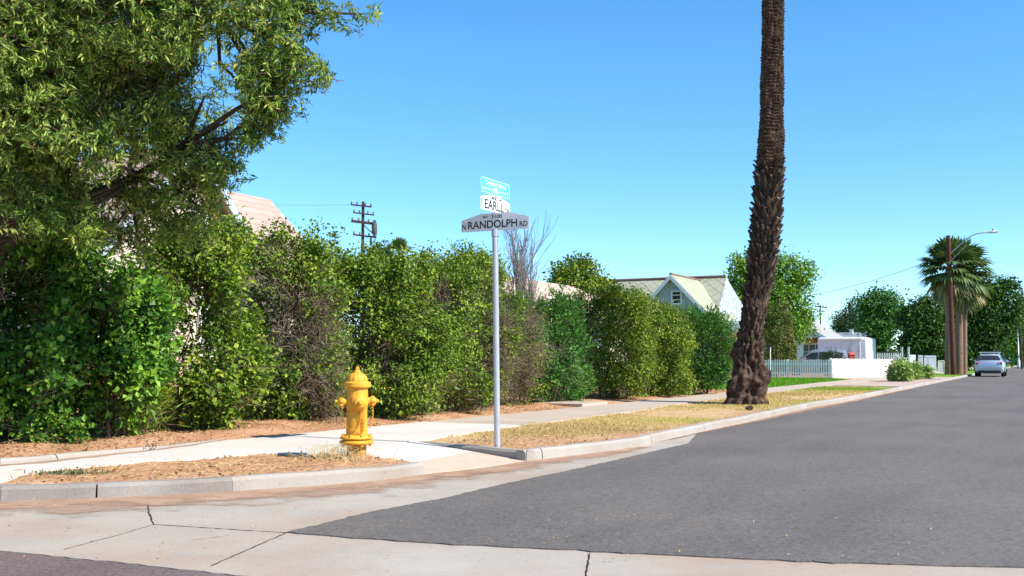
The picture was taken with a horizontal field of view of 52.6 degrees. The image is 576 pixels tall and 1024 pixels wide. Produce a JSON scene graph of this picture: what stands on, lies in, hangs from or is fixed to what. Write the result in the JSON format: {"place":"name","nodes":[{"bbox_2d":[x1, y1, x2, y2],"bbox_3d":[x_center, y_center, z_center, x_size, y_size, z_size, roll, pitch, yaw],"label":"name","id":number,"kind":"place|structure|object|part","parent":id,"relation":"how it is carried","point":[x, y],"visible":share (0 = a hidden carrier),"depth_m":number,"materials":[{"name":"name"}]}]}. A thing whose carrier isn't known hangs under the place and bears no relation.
{"place":"outdoors","nodes":[
{"label":"outdoors","id":0,"kind":"place"},
{"bbox_2d":[0,551,230,575],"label":"cross street","id":1,"kind":"structure","parent":0,"point":[15,564],"depth_m":6.03,"materials":[{"name":"grey asphalt"}]},
{"bbox_2d":[0,422,519,482],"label":"pavement","id":2,"kind":"structure","parent":0,"point":[384,435],"depth_m":12.81,"materials":[{"name":"concrete"}]},
{"bbox_2d":[0,439,225,465],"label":"pavement dust","id":3,"kind":"object","parent":2,"relation":"on","point":[100,455],"visible":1,"depth_m":11.47,"materials":[{"name":"brown soil"}]},
{"bbox_2d":[1,389,597,430],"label":"yard grass","id":4,"kind":"structure","parent":0,"point":[244,410],"depth_m":18.62,"materials":[{"name":"green plant"}]},
{"bbox_2d":[0,364,1015,497],"bbox_3d":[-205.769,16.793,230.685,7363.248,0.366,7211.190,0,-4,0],"label":"ground","id":5,"kind":"structure","parent":0,"point":[279,430],"depth_m":14.03,"materials":[{"name":"soil"}]},
{"bbox_2d":[0,398,102,443],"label":"weedy plant","id":6,"kind":"object","parent":5,"relation":"on","point":[64,432],"visible":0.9,"depth_m":12.84,"materials":[{"name":"green plant"}]},
{"bbox_2d":[0,159,136,439],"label":"hedge shrub","id":7,"kind":"object","parent":5,"relation":"on","point":[23,266],"visible":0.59,"depth_m":13.07,"materials":[{"name":"green plant"}]},
{"bbox_2d":[24,467,118,475],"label":"weed tuft","id":8,"kind":"object","parent":5,"relation":"on","point":[60,472],"visible":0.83,"depth_m":9.78,"materials":[{"name":"green plant"}]},
{"bbox_2d":[19,252,189,438],"bbox_3d":[-5.569,0.735,14.043,2.388,2.652,2.392,0,-4,0],"label":"hedge shrub","id":9,"kind":"object","parent":5,"relation":"on","point":[139,364],"visible":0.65,"depth_m":13.57,"materials":[{"name":"green plant"}]},
{"bbox_2d":[0,439,218,465],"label":"back kerb","id":10,"kind":"structure","parent":5,"relation":"on","point":[9,460],"depth_m":11.42,"materials":[{"name":"concrete"}]},
{"bbox_2d":[0,476,232,500],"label":"kerb","id":11,"kind":"structure","parent":5,"relation":"on","point":[15,492],"depth_m":9.06,"materials":[{"name":"concrete"}]},
{"bbox_2d":[92,372,195,435],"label":"weedy plant","id":12,"kind":"object","parent":5,"relation":"on","point":[144,428],"visible":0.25,"depth_m":14.48,"materials":[{"name":"green plant"}]},
{"bbox_2d":[0,151,354,412],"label":"gabled house","id":13,"kind":"structure","parent":5,"relation":"on","point":[259,210],"depth_m":24.18,"materials":[{"name":"beige paint"}]},
{"bbox_2d":[196,287,222,356],"bbox_3d":[-6.855,0.791,23.907,0.090,1.600,1.050,-2,-4,28],"label":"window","id":14,"kind":"structure","parent":13,"relation":"in","point":[198,313],"depth_m":23.45,"materials":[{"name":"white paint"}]},
{"bbox_2d":[0,0,382,276],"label":"leafy tree","id":15,"kind":"object","parent":5,"relation":"on","point":[94,50],"visible":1,"depth_m":11.24,"materials":[{"name":"green plant"}]},
{"bbox_2d":[145,372,245,429],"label":"weedy plant","id":16,"kind":"object","parent":5,"relation":"on","point":[202,421],"visible":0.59,"depth_m":15.32,"materials":[{"name":"green plant"}]},
{"bbox_2d":[0,450,399,480],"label":"loose straw","id":17,"kind":"object","parent":5,"relation":"on","point":[171,474],"visible":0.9,"depth_m":10.38,"materials":[{"name":"beige plant"}]},
{"bbox_2d":[133,205,281,430],"bbox_3d":[-4.621,0.419,15.730,2.257,3.516,2.030,0,-4,0],"label":"hedge shrub","id":18,"kind":"object","parent":5,"relation":"on","point":[219,281],"visible":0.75,"depth_m":15.39,"materials":[{"name":"green plant"}]},
{"bbox_2d":[192,216,361,422],"bbox_3d":[-3.808,0.449,17.426,3.070,3.678,2.378,0,-4,0],"label":"hedge shrub","id":19,"kind":"object","parent":5,"relation":"on","point":[324,362],"visible":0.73,"depth_m":17.15,"materials":[{"name":"green plant"}]},
{"bbox_2d":[236,349,323,420],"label":"weedy plant","id":20,"kind":"object","parent":5,"relation":"on","point":[297,410],"visible":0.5,"depth_m":16.72,"materials":[{"name":"green plant"}]},
{"bbox_2d":[232,462,423,490],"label":"kerb","id":21,"kind":"structure","parent":5,"relation":"on","point":[295,479],"depth_m":9.95,"materials":[{"name":"concrete"}]},
{"bbox_2d":[282,439,398,461],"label":"dry tuft","id":22,"kind":"object","parent":5,"relation":"on","point":[331,454],"visible":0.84,"depth_m":11.21,"materials":[{"name":"plant"}]},
{"bbox_2d":[335,367,378,460],"bbox_3d":[-1.710,1.423,11.434,0.376,1.110,0.376,-2,-4,25],"label":"fire hydrant","id":23,"kind":"object","parent":5,"relation":"on","point":[357,401],"visible":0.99,"depth_m":11.33,"materials":[{"name":"yellow metal"}]},
{"bbox_2d":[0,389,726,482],"bbox_3d":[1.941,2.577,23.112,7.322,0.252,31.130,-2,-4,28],"label":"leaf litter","id":24,"kind":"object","parent":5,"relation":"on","point":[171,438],"visible":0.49,"depth_m":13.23,"materials":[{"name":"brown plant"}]},
{"bbox_2d":[351,201,376,336],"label":"utility pole","id":25,"kind":"object","parent":5,"relation":"on","point":[373,224],"visible":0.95,"depth_m":90.37,"materials":[{"name":"brown wood"}]},
{"bbox_2d":[285,233,471,419],"bbox_3d":[-2.490,0.714,18.915,3.569,3.359,2.556,0,-4,0],"label":"hedge shrub","id":26,"kind":"object","parent":5,"relation":"on","point":[414,379],"visible":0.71,"depth_m":18.48,"materials":[{"name":"green plant"}]},
{"bbox_2d":[358,238,398,368],"bbox_3d":[-4.378,0.936,33.963,1.793,5.158,1.636,-3,-5,34],"label":"backyard tree","id":27,"kind":"object","parent":5,"relation":"on","point":[376,246],"visible":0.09,"depth_m":33.89,"materials":[{"name":"green plant"}]},
{"bbox_2d":[385,236,413,259],"bbox_3d":[-5.239,0.999,48.003,1.913,6.910,1.930,0,-4,0],"label":"fan palm","id":28,"kind":"object","parent":5,"relation":"on","point":[397,242],"visible":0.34,"depth_m":47.95,"materials":[{"name":"green plant"}]},
{"bbox_2d":[366,441,472,461],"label":"ramp","id":29,"kind":"structure","parent":5,"relation":"on","point":[414,451],"depth_m":12.55,"materials":[{"name":"concrete"}]},
{"bbox_2d":[357,246,503,413],"bbox_3d":[-1.651,0.817,20.333,3.040,3.348,2.306,0,-4,0],"label":"hedge shrub","id":30,"kind":"object","parent":5,"relation":"on","point":[446,290],"visible":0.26,"depth_m":20.19,"materials":[{"name":"green plant"}]},
{"bbox_2d":[434,238,500,267],"bbox_3d":[-1.774,0.933,38.068,2.770,5.721,2.236,0,-4,0],"label":"backyard tree","id":31,"kind":"object","parent":5,"relation":"on","point":[469,248],"visible":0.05,"depth_m":38.05,"materials":[{"name":"green plant"}]},
{"bbox_2d":[417,452,523,473],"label":"ramp pavers","id":32,"kind":"object","parent":5,"relation":"on","point":[465,461],"visible":0.55,"depth_m":11.86,"materials":[{"name":"beige concrete"}]},
{"bbox_2d":[415,240,530,409],"bbox_3d":[-1.084,0.781,21.652,3.086,3.606,2.389,0,-4,0],"label":"hedge shrub","id":33,"kind":"object","parent":5,"relation":"on","point":[507,362],"visible":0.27,"depth_m":21.38,"materials":[{"name":"green plant"}]},
{"bbox_2d":[418,441,534,460],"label":"kerb","id":34,"kind":"structure","parent":5,"relation":"on","point":[504,452],"depth_m":12.74,"materials":[{"name":"concrete"}]},
{"bbox_2d":[461,176,528,446],"bbox_3d":[-0.219,0.406,13.006,0.760,3.562,0.609,1,-4,-11],"label":"street sign","id":35,"kind":"object","parent":5,"relation":"on","point":[502,217],"visible":0.99,"depth_m":13.01,"materials":[{"name":"white metal"}]},
{"bbox_2d":[364,276,662,389],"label":"roofed house","id":36,"kind":"structure","parent":5,"relation":"on","point":[542,287],"depth_m":36.81,"materials":[{"name":"beige paint"}]},
{"bbox_2d":[472,284,566,405],"bbox_3d":[-0.021,1.201,23.630,2.569,3.015,2.635,0,-4,0],"label":"hedge shrub","id":37,"kind":"object","parent":5,"relation":"on","point":[530,374],"visible":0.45,"depth_m":23.35,"materials":[{"name":"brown plant"}]},
{"bbox_2d":[446,398,606,406],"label":"front path","id":38,"kind":"structure","parent":5,"relation":"on","point":[576,403],"depth_m":24.03,"materials":[{"name":"beige concrete"}]},
{"bbox_2d":[497,196,557,398],"bbox_3d":[0.264,0.129,26.753,2.047,5.595,1.358,-1,-4,20],"label":"bare tree","id":39,"kind":"object","parent":5,"relation":"on","point":[520,272],"visible":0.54,"depth_m":26.65,"materials":[{"name":"grey wood"}]},
{"bbox_2d":[522,317,581,402],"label":"hedge shrub","id":40,"kind":"object","parent":5,"relation":"on","point":[565,367],"visible":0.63,"depth_m":24.45,"materials":[{"name":"green plant"}]},
{"bbox_2d":[514,279,598,401],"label":"oleander","id":41,"kind":"object","parent":5,"relation":"on","point":[559,309],"visible":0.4,"depth_m":25.39,"materials":[{"name":"green plant"}]},
{"bbox_2d":[541,250,621,294],"bbox_3d":[2.750,1.240,41.956,3.205,5.648,2.922,-2,-5,32],"label":"bushy tree","id":42,"kind":"object","parent":5,"relation":"on","point":[573,273],"visible":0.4,"depth_m":41.72,"materials":[{"name":"green plant"}]},
{"bbox_2d":[567,277,663,398],"bbox_3d":[2.558,1.383,28.652,3.270,3.345,3.157,0,-4,0],"label":"hedge shrub","id":43,"kind":"object","parent":5,"relation":"on","point":[621,376],"visible":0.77,"depth_m":27.93,"materials":[{"name":"green plant"}]},
{"bbox_2d":[344,338,906,361],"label":"trees","id":44,"kind":"object","parent":5,"relation":"on","point":[892,347],"depth_m":186.47,"materials":[{"name":"green plant"}]},
{"bbox_2d":[428,385,893,448],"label":"verge grass","id":45,"kind":"structure","parent":5,"relation":"on","point":[641,420],"depth_m":18.62,"materials":[{"name":"yellow plant"}]},
{"bbox_2d":[626,296,704,396],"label":"hedge shrub","id":46,"kind":"object","parent":5,"relation":"on","point":[676,379],"visible":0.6,"depth_m":29.58,"materials":[{"name":"green plant"}]},
{"bbox_2d":[605,273,742,380],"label":"shingled house","id":47,"kind":"structure","parent":5,"relation":"on","point":[708,290],"depth_m":46.80,"materials":[{"name":"white"}]},
{"bbox_2d":[661,300,739,393],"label":"hedge shrub","id":48,"kind":"object","parent":5,"relation":"on","point":[711,327],"visible":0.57,"depth_m":31.67,"materials":[{"name":"green plant"}]},
{"bbox_2d":[745,405,752,410],"bbox_3d":[5.120,2.591,22.330,0.194,0.139,0.162,2,-5,-32],"label":"bark lump","id":49,"kind":"object","parent":5,"relation":"on","point":[749,407],"visible":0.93,"depth_m":22.28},
{"bbox_2d":[723,0,786,404],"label":"date palm","id":50,"kind":"object","parent":5,"relation":"on","point":[748,382],"visible":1,"depth_m":25.22,"materials":[{"name":"brown plant"}]},
{"bbox_2d":[516,366,1016,460],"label":"kerb","id":51,"kind":"structure","parent":5,"relation":"on","point":[598,446],"depth_m":15.85,"materials":[{"name":"concrete"}]},
{"bbox_2d":[769,344,770,377],"bbox_3d":[12.046,3.530,48.331,0.082,1.804,0.068,0,-4,0],"label":"yard post","id":52,"kind":"object","parent":5,"relation":"on","point":[770,360],"visible":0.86,"depth_m":48.32,"materials":[{"name":"white metal"}]},
{"bbox_2d":[723,244,826,375],"bbox_3d":[15.423,1.224,62.255,6.811,8.450,4.394,0,-4,0],"label":"shade tree","id":53,"kind":"object","parent":5,"relation":"on","point":[798,281],"visible":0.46,"depth_m":61.56,"materials":[{"name":"green plant"}]},
{"bbox_2d":[705,377,848,388],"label":"lawn grass","id":54,"kind":"structure","parent":5,"relation":"on","point":[784,381],"depth_m":48.44,"materials":[{"name":"green plant"}]},
{"bbox_2d":[763,295,798,376],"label":"garden shrub","id":55,"kind":"object","parent":5,"relation":"on","point":[783,337],"visible":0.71,"depth_m":58.43,"materials":[{"name":"green plant"}]},
{"bbox_2d":[771,347,792,375],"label":"garden shrub","id":56,"kind":"object","parent":5,"relation":"on","point":[783,357],"visible":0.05,"depth_m":61.94,"materials":[{"name":"green plant"}]},
{"bbox_2d":[765,359,831,377],"bbox_3d":[14.164,4.506,57.541,7.000,1.105,0.162,-2,-4,28],"label":"picket fence","id":57,"kind":"object","parent":5,"relation":"on","point":[788,372],"visible":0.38,"depth_m":56.63,"materials":[{"name":"white paint"}]},
{"bbox_2d":[763,312,841,358],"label":"white house","id":58,"kind":"structure","parent":5,"relation":"on","point":[808,347],"depth_m":83.51,"materials":[{"name":"paint"}]},
{"bbox_2d":[802,344,817,355],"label":"window","id":59,"kind":"structure","parent":58,"relation":"in","point":[807,348],"depth_m":83.27,"materials":[{"name":"white paint"}]},
{"bbox_2d":[792,349,848,375],"bbox_3d":[19.208,4.644,64.832,4.462,1.676,2.205,-2,-4,22],"label":"parked car","id":60,"kind":"object","parent":5,"relation":"on","point":[813,355],"visible":0.2,"depth_m":64.15,"materials":[{"name":"grey metal"}]},
{"bbox_3d":[18.574,4.187,64.265,0.770,0.421,0.214,-2,-4,22],"label":"side window","id":61,"kind":"part","parent":60,"relation":"part of","materials":[{"name":"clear glass"}]},
{"bbox_3d":[19.393,4.146,63.935,0.832,0.416,0.201,-2,-4,22],"label":"side window","id":62,"kind":"part","parent":60,"relation":"part of","materials":[{"name":"black glass"}]},
{"bbox_2d":[815,304,826,323],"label":"utility pole","id":63,"kind":"object","parent":5,"relation":"on","point":[819,306],"visible":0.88,"depth_m":159.98,"materials":[{"name":"brown wood"}]},
{"bbox_2d":[819,346,843,376],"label":"garden shrub","id":64,"kind":"object","parent":5,"relation":"on","point":[829,355],"visible":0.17,"depth_m":61.27,"materials":[{"name":"green plant"}]},
{"bbox_2d":[826,293,865,332],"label":"conifer tree","id":65,"kind":"object","parent":5,"relation":"on","point":[843,323],"visible":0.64,"depth_m":134.49,"materials":[{"name":"green plant"}]},
{"bbox_2d":[818,337,875,358],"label":"box trailer","id":66,"kind":"object","parent":5,"relation":"on","point":[862,347],"visible":0.29,"depth_m":70.61,"materials":[{"name":"metal"}]},
{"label":"door","id":67,"kind":"part","parent":66,"relation":"part of","materials":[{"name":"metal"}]},
{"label":"door","id":68,"kind":"part","parent":66,"relation":"part of","materials":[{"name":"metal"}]},
{"bbox_2d":[829,358,892,377],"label":"wall","id":69,"kind":"structure","parent":5,"relation":"on","point":[851,368],"depth_m":58.82,"materials":[{"name":"white paint"}]},
{"bbox_2d":[837,329,896,349],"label":"grey roofed house","id":70,"kind":"structure","parent":5,"relation":"on","point":[850,333],"depth_m":108.14,"materials":[{"name":"grey"}]},
{"bbox_2d":[849,280,909,358],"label":"round tree","id":71,"kind":"object","parent":5,"relation":"on","point":[879,325],"visible":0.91,"depth_m":99.27,"materials":[{"name":"green plant"}]},
{"bbox_2d":[876,352,900,359],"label":"metal fence","id":72,"kind":"object","parent":5,"relation":"on","point":[884,356],"visible":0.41,"depth_m":80.71,"materials":[{"name":"white metal"}]},
{"bbox_2d":[884,356,916,381],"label":"bush","id":73,"kind":"object","parent":5,"relation":"on","point":[900,369],"visible":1,"depth_m":49.85,"materials":[{"name":"green plant"}]},
{"bbox_2d":[907,347,909,361],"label":"gate post","id":74,"kind":"object","parent":5,"relation":"on","point":[908,354],"visible":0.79,"depth_m":77.78,"materials":[{"name":"white paint"}]},
{"bbox_2d":[910,355,915,362],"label":"wall panel","id":75,"kind":"structure","parent":5,"relation":"on","point":[912,357],"depth_m":78.78,"materials":[{"name":"white paint"}]},
{"bbox_2d":[907,360,927,379],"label":"bush","id":76,"kind":"object","parent":5,"relation":"on","point":[919,371],"visible":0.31,"depth_m":54.42,"materials":[{"name":"green plant"}]},
{"bbox_2d":[919,362,937,378],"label":"bush","id":77,"kind":"object","parent":5,"relation":"on","point":[929,370],"visible":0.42,"depth_m":55.77,"materials":[{"name":"green plant"}]},
{"bbox_2d":[890,290,974,368],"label":"dark tree","id":78,"kind":"object","parent":5,"relation":"on","point":[921,321],"visible":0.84,"depth_m":90.95,"materials":[{"name":"green plant"}]},
{"bbox_2d":[938,360,944,373],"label":"frame stand","id":79,"kind":"object","parent":5,"relation":"on","point":[941,367],"visible":0.8,"depth_m":73.78,"materials":[{"name":"white"}]},
{"bbox_2d":[935,311,955,367],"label":"dark tree","id":80,"kind":"object","parent":5,"relation":"on","point":[939,357],"visible":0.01,"depth_m":97.00,"materials":[{"name":"green plant"}]},
{"bbox_2d":[914,236,986,374],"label":"fan palm","id":81,"kind":"object","parent":5,"relation":"on","point":[958,281],"visible":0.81,"depth_m":71.59,"materials":[{"name":"green plant"}]},
{"bbox_2d":[918,235,999,373],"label":"fan palm","id":82,"kind":"object","parent":5,"relation":"on","point":[974,299],"visible":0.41,"depth_m":72.53,"materials":[{"name":"green plant"}]},
{"bbox_2d":[946,229,997,374],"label":"street lamp","id":83,"kind":"object","parent":5,"relation":"on","point":[951,323],"visible":0.92,"depth_m":70.42,"materials":[{"name":"brown wood"}]},
{"bbox_2d":[803,254,944,296],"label":"power line","id":84,"kind":"object","parent":83,"relation":"attached to","point":[882,277],"visible":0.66,"depth_m":75.19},
{"bbox_2d":[952,265,992,373],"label":"fan palm","id":85,"kind":"object","parent":5,"relation":"on","point":[965,340],"visible":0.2,"depth_m":73.72,"materials":[{"name":"brown plant"}]},
{"bbox_2d":[954,270,1023,371],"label":"dark tree","id":86,"kind":"object","parent":5,"relation":"on","point":[991,323],"visible":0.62,"depth_m":93.57,"materials":[{"name":"green plant"}]},
{"bbox_2d":[995,338,1013,365],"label":"street tree","id":87,"kind":"object","parent":5,"relation":"on","point":[1003,351],"visible":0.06,"depth_m":158.55,"materials":[{"name":"green plant"}]},
{"bbox_2d":[1002,355,1013,364],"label":"parked car","id":88,"kind":"object","parent":5,"relation":"on","point":[1007,363],"visible":0.09,"depth_m":147.59,"materials":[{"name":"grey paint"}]},
{"bbox_2d":[1000,292,1023,367],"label":"street tree","id":89,"kind":"object","parent":5,"relation":"on","point":[1013,344],"visible":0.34,"depth_m":134.11,"materials":[{"name":"green plant"}]},
{"bbox_2d":[0,434,1023,575],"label":"concrete apron","id":90,"kind":"object","parent":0,"point":[186,535],"visible":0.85,"depth_m":6.67,"materials":[{"name":"grey concrete"}]},
{"bbox_2d":[0,469,493,513],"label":"gutter dust","id":91,"kind":"object","parent":90,"relation":"on","point":[155,500],"visible":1,"depth_m":9.09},
{"bbox_2d":[458,447,645,476],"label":"gutter dust","id":92,"kind":"object","parent":90,"relation":"on","point":[510,467],"visible":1,"depth_m":12.06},
{"bbox_2d":[26,0,1023,358],"label":"sky","id":93,"kind":"structure","parent":0,"point":[634,124],"materials":[{"name":"blue"}]},
{"bbox_2d":[288,367,1023,567],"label":"street","id":94,"kind":"structure","parent":0,"point":[965,435],"depth_m":9.00,"materials":[{"name":"grey asphalt"}]},
{"bbox_2d":[2,450,948,561],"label":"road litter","id":95,"kind":"object","parent":94,"relation":"on","point":[504,517],"visible":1,"depth_m":7.43,"materials":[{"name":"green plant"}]},
{"bbox_2d":[658,388,912,441],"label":"gutter dust","id":96,"kind":"object","parent":94,"relation":"on","point":[811,408],"visible":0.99,"depth_m":23.95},
{"bbox_2d":[974,352,1007,376],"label":"parked car","id":97,"kind":"object","parent":94,"relation":"on","point":[990,363],"visible":1,"depth_m":68.11,"materials":[{"name":"silver metal"}]},
{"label":"rear window","id":98,"kind":"part","parent":97,"relation":"part of","materials":[{"name":"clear glass"}]},
{"bbox_2d":[1017,330,1020,368],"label":"street post","id":99,"kind":"object","parent":94,"relation":"on","point":[1018,364],"visible":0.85,"depth_m":117.70,"materials":[{"name":"white metal"}]},
{"bbox_2d":[1019,302,1022,368],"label":"utility pole","id":100,"kind":"object","parent":94,"relation":"on","point":[1021,356],"visible":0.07,"depth_m":119.70,"materials":[{"name":"brown wood"}]},
{"bbox_2d":[426,367,973,425],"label":"pavement","id":101,"kind":"structure","parent":0,"point":[557,415],"depth_m":22.09,"materials":[{"name":"beige concrete"}]},
{"bbox_2d":[918,355,922,364],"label":"wall panel","id":102,"kind":"structure","parent":101,"relation":"on","point":[920,358],"depth_m":80.77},
{"bbox_2d":[924,356,936,372],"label":"gate","id":103,"kind":"structure","parent":101,"relation":"on","point":[928,360],"depth_m":79.76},
{"bbox_2d":[847,351,855,358],"bbox_3d":[20.676,4.607,63.133,0.424,1.560,0.424,0,-4,0],"label":"red box","id":104,"kind":"object","parent":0,"point":[851,354],"visible":0.59,"depth_m":63.00,"materials":[{"name":"red"}]},
{"bbox_2d":[833,383,911,386],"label":"driveway","id":105,"kind":"structure","parent":0,"point":[873,384],"depth_m":43.40,"materials":[{"name":"beige concrete"}]}
]}

